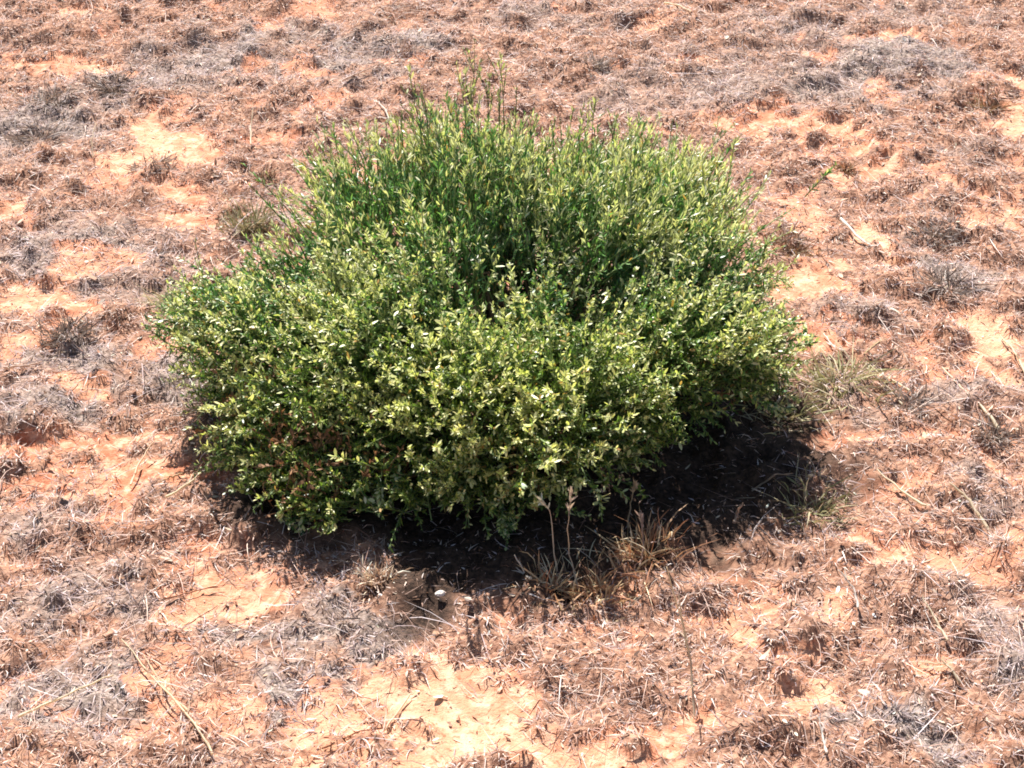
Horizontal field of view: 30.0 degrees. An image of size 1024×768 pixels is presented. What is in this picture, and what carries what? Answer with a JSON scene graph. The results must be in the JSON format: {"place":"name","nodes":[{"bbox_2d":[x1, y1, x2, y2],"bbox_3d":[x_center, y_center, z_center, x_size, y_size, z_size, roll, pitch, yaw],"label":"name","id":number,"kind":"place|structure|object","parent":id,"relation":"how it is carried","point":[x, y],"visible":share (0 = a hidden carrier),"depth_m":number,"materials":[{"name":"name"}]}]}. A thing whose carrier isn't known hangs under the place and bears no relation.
{"place":"outdoors","nodes":[
{"label":"outdoors","id":0,"kind":"place"},
{"bbox_2d":[0,0,1023,767],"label":"ground","id":1,"kind":"structure","parent":0,"point":[682,486],"depth_m":2.79,"materials":[{"name":"orange soil"}]},
{"bbox_2d":[3,361,41,368],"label":"straw stalk","id":2,"kind":"object","parent":1,"relation":"on","point":[13,366],"visible":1,"depth_m":3.00,"materials":[{"name":"beige plant"}]},
{"bbox_2d":[0,111,83,152],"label":"grass tussock","id":3,"kind":"object","parent":1,"relation":"on","point":[28,138],"depth_m":3.81,"materials":[{"name":"grey plant"}]},
{"bbox_2d":[1,80,86,113],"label":"grass tussock","id":4,"kind":"object","parent":1,"relation":"on","point":[44,99],"depth_m":3.96,"materials":[{"name":"plant"}]},
{"bbox_2d":[17,674,113,717],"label":"straw stalk","id":5,"kind":"object","parent":1,"relation":"on","point":[46,703],"visible":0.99,"depth_m":2.38,"materials":[{"name":"beige plant"}]},
{"bbox_2d":[27,307,109,358],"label":"grass tussock","id":6,"kind":"object","parent":1,"relation":"on","point":[62,329],"depth_m":3.09,"materials":[{"name":"plant"}]},
{"bbox_2d":[91,123,95,156],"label":"straw stalk","id":7,"kind":"object","parent":1,"relation":"on","point":[91,141],"visible":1,"depth_m":3.74,"materials":[{"name":"beige plant"}]},
{"bbox_2d":[81,62,158,101],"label":"grass tussock","id":8,"kind":"object","parent":1,"relation":"on","point":[108,91],"depth_m":4.04,"materials":[{"name":"plant"}]},
{"bbox_2d":[129,442,153,485],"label":"straw stalk","id":9,"kind":"object","parent":1,"relation":"on","point":[135,473],"visible":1,"depth_m":2.80,"materials":[{"name":"beige plant"}]},
{"bbox_2d":[114,148,185,177],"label":"grass tussock","id":10,"kind":"object","parent":1,"relation":"on","point":[133,168],"depth_m":3.68,"materials":[{"name":"brown plant"}]},
{"bbox_2d":[133,277,194,320],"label":"grass tussock","id":11,"kind":"object","parent":1,"relation":"on","point":[159,297],"depth_m":3.23,"materials":[{"name":"brown plant"}]},
{"bbox_2d":[143,655,187,710],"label":"straw stalk","id":12,"kind":"object","parent":1,"relation":"on","point":[182,705],"visible":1,"depth_m":2.41,"materials":[{"name":"beige plant"}]},
{"bbox_2d":[121,639,213,754],"bbox_3d":[-0.428,0.380,2.382,0.015,0.025,0.268,-20,37,-28],"label":"straw stalk","id":13,"kind":"object","parent":1,"relation":"on","point":[188,716],"visible":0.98,"depth_m":2.35,"materials":[{"name":"beige plant"}]},
{"bbox_2d":[158,471,183,481],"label":"straw stalk","id":14,"kind":"object","parent":1,"relation":"on","point":[173,476],"visible":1,"depth_m":2.77,"materials":[{"name":"brown plant"}]},
{"bbox_2d":[150,369,219,435],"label":"grass tussock","id":15,"kind":"object","parent":1,"relation":"on","point":[187,415],"depth_m":2.92,"materials":[{"name":"brown plant"}]},
{"bbox_2d":[165,462,210,497],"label":"straw stalk","id":16,"kind":"object","parent":1,"relation":"on","point":[177,490],"visible":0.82,"depth_m":2.75,"materials":[{"name":"beige plant"}]},
{"bbox_2d":[164,585,223,598],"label":"twig","id":17,"kind":"object","parent":1,"relation":"on","point":[193,591],"visible":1,"depth_m":2.57,"materials":[{"name":"beige wood"}]},
{"bbox_2d":[171,605,217,636],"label":"twig","id":18,"kind":"object","parent":1,"relation":"on","point":[172,635],"visible":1,"depth_m":2.51,"materials":[{"name":"beige wood"}]},
{"bbox_2d":[191,186,287,241],"bbox_3d":[-0.476,-0.312,3.455,0.193,0.082,0.179,10,33,15],"label":"grass tussock","id":19,"kind":"object","parent":1,"relation":"on","point":[248,227],"depth_m":3.45,"materials":[{"name":"plant"}]},
{"bbox_2d":[249,108,252,144],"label":"straw stalk","id":20,"kind":"object","parent":1,"relation":"on","point":[251,127],"visible":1,"depth_m":3.79,"materials":[{"name":"beige plant"}]},
{"bbox_2d":[231,163,289,187],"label":"grass tussock","id":21,"kind":"object","parent":1,"relation":"on","point":[260,174],"depth_m":3.63,"materials":[{"name":"plant"}]},
{"bbox_2d":[263,653,355,710],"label":"grass tussock","id":22,"kind":"object","parent":1,"relation":"on","point":[295,685],"depth_m":2.41,"materials":[{"name":"grey plant"}]},
{"bbox_2d":[298,589,374,642],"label":"grass tussock","id":23,"kind":"object","parent":1,"relation":"on","point":[340,619],"depth_m":2.50,"materials":[{"name":"beige plant"}]},
{"bbox_2d":[322,727,391,748],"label":"twig","id":24,"kind":"object","parent":1,"relation":"on","point":[331,744],"visible":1,"depth_m":2.30,"materials":[{"name":"beige wood"}]},
{"bbox_2d":[342,61,385,80],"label":"straw stalk","id":25,"kind":"object","parent":1,"relation":"on","point":[361,71],"visible":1,"depth_m":4.06,"materials":[{"name":"beige plant"}]},
{"bbox_2d":[340,553,414,606],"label":"grass tussock","id":26,"kind":"object","parent":1,"relation":"on","point":[368,573],"depth_m":2.57,"materials":[{"name":"beige plant"}]},
{"bbox_2d":[376,100,391,122],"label":"straw stalk","id":27,"kind":"object","parent":1,"relation":"on","point":[385,111],"visible":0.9,"depth_m":3.86,"materials":[{"name":"beige plant"}]},
{"bbox_2d":[366,693,410,750],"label":"straw stalk","id":28,"kind":"object","parent":1,"relation":"on","point":[390,721],"visible":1,"depth_m":2.34,"materials":[{"name":"beige plant"}]},
{"bbox_2d":[435,590,444,596],"bbox_3d":[-0.096,0.278,2.540,0.014,0.008,0.011,-15,35,-23],"label":"stone","id":29,"kind":"object","parent":1,"relation":"on","point":[439,593],"visible":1,"depth_m":2.54,"materials":[{"name":"stone"}]},
{"bbox_2d":[464,597,471,601],"bbox_3d":[-0.058,0.284,2.524,0.012,0.006,0.008,6,33,10],"label":"stone","id":30,"kind":"object","parent":1,"relation":"on","point":[467,599],"visible":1,"depth_m":2.52,"materials":[{"name":"stone"}]},
{"bbox_2d":[141,38,836,552],"bbox_3d":[-0.037,-0.178,2.849,1.044,0.503,0.927,0,32,0],"label":"leafy shrub","id":31,"kind":"object","parent":1,"relation":"on","point":[433,336],"visible":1,"depth_m":2.79,"materials":[{"name":"green plant"}]},
{"bbox_2d":[0,0,1023,767],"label":"leaf litter","id":32,"kind":"object","parent":1,"relation":"on","point":[216,162],"visible":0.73,"depth_m":3.00,"materials":[{"name":"brown plant"}]},
{"bbox_2d":[512,554,531,578],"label":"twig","id":33,"kind":"object","parent":1,"relation":"on","point":[528,577],"visible":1,"depth_m":2.56,"materials":[{"name":"grey wood"}]},
{"bbox_2d":[534,492,557,570],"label":"straw stalk","id":34,"kind":"object","parent":1,"relation":"on","point":[542,502],"visible":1,"depth_m":2.57,"materials":[{"name":"beige plant"}]},
{"bbox_2d":[508,550,589,610],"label":"grass tussock","id":35,"kind":"object","parent":1,"relation":"on","point":[543,581],"depth_m":2.56,"materials":[{"name":"brown plant"}]},
{"bbox_2d":[566,486,579,589],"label":"straw stalk","id":36,"kind":"object","parent":1,"relation":"on","point":[570,499],"visible":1,"depth_m":2.55,"materials":[{"name":"beige plant"}]},
{"bbox_2d":[517,527,656,633],"bbox_3d":[0.099,0.264,2.562,0.193,0.054,0.221,0,32,0],"label":"grass tussock","id":37,"kind":"object","parent":1,"relation":"on","point":[598,585],"depth_m":2.56,"materials":[{"name":"brown plant"}]},
{"bbox_2d":[581,49,621,74],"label":"grass tussock","id":38,"kind":"object","parent":1,"relation":"on","point":[604,65],"depth_m":4.10,"materials":[{"name":"brown plant"}]},
{"bbox_2d":[627,479,638,527],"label":"straw stalk","id":39,"kind":"object","parent":1,"relation":"on","point":[635,484],"visible":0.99,"depth_m":2.69,"materials":[{"name":"brown plant"}]},
{"bbox_2d":[635,511,643,564],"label":"straw stalk","id":40,"kind":"object","parent":1,"relation":"on","point":[640,515],"visible":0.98,"depth_m":2.61,"materials":[{"name":"brown plant"}]},
{"bbox_2d":[565,500,718,602],"bbox_3d":[0.177,0.216,2.609,0.176,0.072,0.177,27,41,36],"label":"grass tussock","id":41,"kind":"object","parent":1,"relation":"on","point":[630,553],"depth_m":2.61,"materials":[{"name":"brown plant"}]},
{"bbox_2d":[663,2,690,11],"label":"straw stalk","id":42,"kind":"object","parent":1,"relation":"on","point":[678,5],"visible":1,"depth_m":4.35,"materials":[{"name":"beige plant"}]},
{"bbox_2d":[666,566,695,716],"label":"straw stalk","id":43,"kind":"object","parent":1,"relation":"on","point":[691,682],"visible":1,"depth_m":2.36,"materials":[{"name":"beige plant"}]},
{"bbox_2d":[678,595,687,648],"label":"straw stalk","id":44,"kind":"object","parent":1,"relation":"on","point":[680,618],"visible":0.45,"depth_m":2.47,"materials":[{"name":"beige plant"}]},
{"bbox_2d":[751,473,798,491],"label":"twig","id":45,"kind":"object","parent":1,"relation":"on","point":[768,479],"visible":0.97,"depth_m":2.75,"materials":[{"name":"grey wood"}]},
{"bbox_2d":[734,372,842,435],"bbox_3d":[0.417,0.029,2.932,0.182,0.053,0.214,0,32,0],"label":"grass tussock","id":46,"kind":"object","parent":1,"relation":"on","point":[791,417],"depth_m":2.93,"materials":[{"name":"plant"}]},
{"bbox_2d":[764,221,841,262],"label":"grass tussock","id":47,"kind":"object","parent":1,"relation":"on","point":[804,250],"depth_m":3.38,"materials":[{"name":"brown plant"}]},
{"bbox_2d":[747,453,872,538],"bbox_3d":[0.427,0.162,2.721,0.171,0.055,0.165,26,40,35],"label":"grass tussock","id":48,"kind":"object","parent":1,"relation":"on","point":[823,508],"depth_m":2.72,"materials":[{"name":"beige plant"}]},
{"bbox_2d":[818,716,827,753],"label":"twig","id":49,"kind":"object","parent":1,"relation":"on","point":[824,741],"visible":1,"depth_m":2.30,"materials":[{"name":"beige wood"}]},
{"bbox_2d":[823,333,843,351],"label":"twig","id":50,"kind":"object","parent":1,"relation":"on","point":[829,343],"visible":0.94,"depth_m":3.09,"materials":[{"name":"beige wood"}]},
{"bbox_2d":[780,336,908,416],"bbox_3d":[0.493,-0.023,2.995,0.276,0.074,0.240,0,32,0],"label":"grass tussock","id":51,"kind":"object","parent":1,"relation":"on","point":[820,376],"depth_m":3.00,"materials":[{"name":"plant"}]},
{"bbox_2d":[829,154,864,177],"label":"grass tussock","id":52,"kind":"object","parent":1,"relation":"on","point":[849,168],"depth_m":3.66,"materials":[{"name":"brown plant"}]},
{"bbox_2d":[838,568,858,608],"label":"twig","id":53,"kind":"object","parent":1,"relation":"on","point":[854,590],"visible":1,"depth_m":2.54,"materials":[{"name":"beige wood"}]},
{"bbox_2d":[840,217,884,253],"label":"straw stalk","id":54,"kind":"object","parent":1,"relation":"on","point":[843,221],"visible":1,"depth_m":3.42,"materials":[{"name":"beige plant"}]},
{"bbox_2d":[846,345,909,390],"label":"straw stalk","id":55,"kind":"object","parent":1,"relation":"on","point":[908,389],"visible":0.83,"depth_m":3.00,"materials":[{"name":"beige plant"}]},
{"bbox_2d":[866,368,903,405],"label":"straw stalk","id":56,"kind":"object","parent":1,"relation":"on","point":[901,403],"visible":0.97,"depth_m":2.97,"materials":[{"name":"beige plant"}]},
{"bbox_2d":[848,692,925,739],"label":"grass tussock","id":57,"kind":"object","parent":1,"relation":"on","point":[897,704],"depth_m":2.35,"materials":[{"name":"plant"}]},
{"bbox_2d":[877,469,926,506],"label":"straw stalk","id":58,"kind":"object","parent":1,"relation":"on","point":[910,496],"visible":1,"depth_m":2.74,"materials":[{"name":"beige plant"}]},
{"bbox_2d":[869,372,960,424],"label":"grass tussock","id":59,"kind":"object","parent":1,"relation":"on","point":[916,396],"depth_m":2.95,"materials":[{"name":"brown plant"}]},
{"bbox_2d":[893,206,970,251],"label":"grass tussock","id":60,"kind":"object","parent":1,"relation":"on","point":[939,234],"depth_m":3.41,"materials":[{"name":"plant"}]},
{"bbox_2d":[922,594,948,639],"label":"straw stalk","id":61,"kind":"object","parent":1,"relation":"on","point":[940,628],"visible":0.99,"depth_m":2.50,"materials":[{"name":"beige plant"}]},
{"bbox_2d":[921,655,961,682],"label":"straw stalk","id":62,"kind":"object","parent":1,"relation":"on","point":[952,671],"visible":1,"depth_m":2.43,"materials":[{"name":"beige plant"}]},
{"bbox_2d":[904,256,992,309],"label":"grass tussock","id":63,"kind":"object","parent":1,"relation":"on","point":[956,290],"depth_m":3.23,"materials":[{"name":"brown plant"}]},
{"bbox_2d":[949,482,989,530],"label":"straw stalk","id":64,"kind":"object","parent":1,"relation":"on","point":[985,525],"visible":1,"depth_m":2.71,"materials":[{"name":"beige plant"}]},
{"bbox_2d":[942,367,998,429],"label":"straw stalk","id":65,"kind":"object","parent":1,"relation":"on","point":[981,406],"visible":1,"depth_m":2.92,"materials":[{"name":"beige plant"}]},
{"bbox_2d":[944,82,1016,118],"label":"grass tussock","id":66,"kind":"object","parent":1,"relation":"on","point":[981,104],"depth_m":3.88,"materials":[{"name":"brown plant"}]},
{"bbox_2d":[945,410,1023,454],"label":"grass tussock","id":67,"kind":"object","parent":1,"relation":"on","point":[998,437],"depth_m":2.87,"materials":[{"name":"brown plant"}]},
{"bbox_2d":[1000,334,1023,371],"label":"straw stalk","id":68,"kind":"object","parent":1,"relation":"on","point":[1015,353],"visible":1,"depth_m":3.04,"materials":[{"name":"beige plant"}]},
{"bbox_2d":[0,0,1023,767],"bbox_3d":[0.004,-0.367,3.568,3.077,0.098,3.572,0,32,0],"label":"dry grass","id":69,"kind":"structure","parent":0,"point":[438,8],"depth_m":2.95,"materials":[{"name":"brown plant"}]},
{"bbox_2d":[733,502,742,523],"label":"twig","id":70,"kind":"object","parent":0,"point":[735,518],"visible":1,"depth_m":2.68,"materials":[{"name":"grey wood"}]}
]}

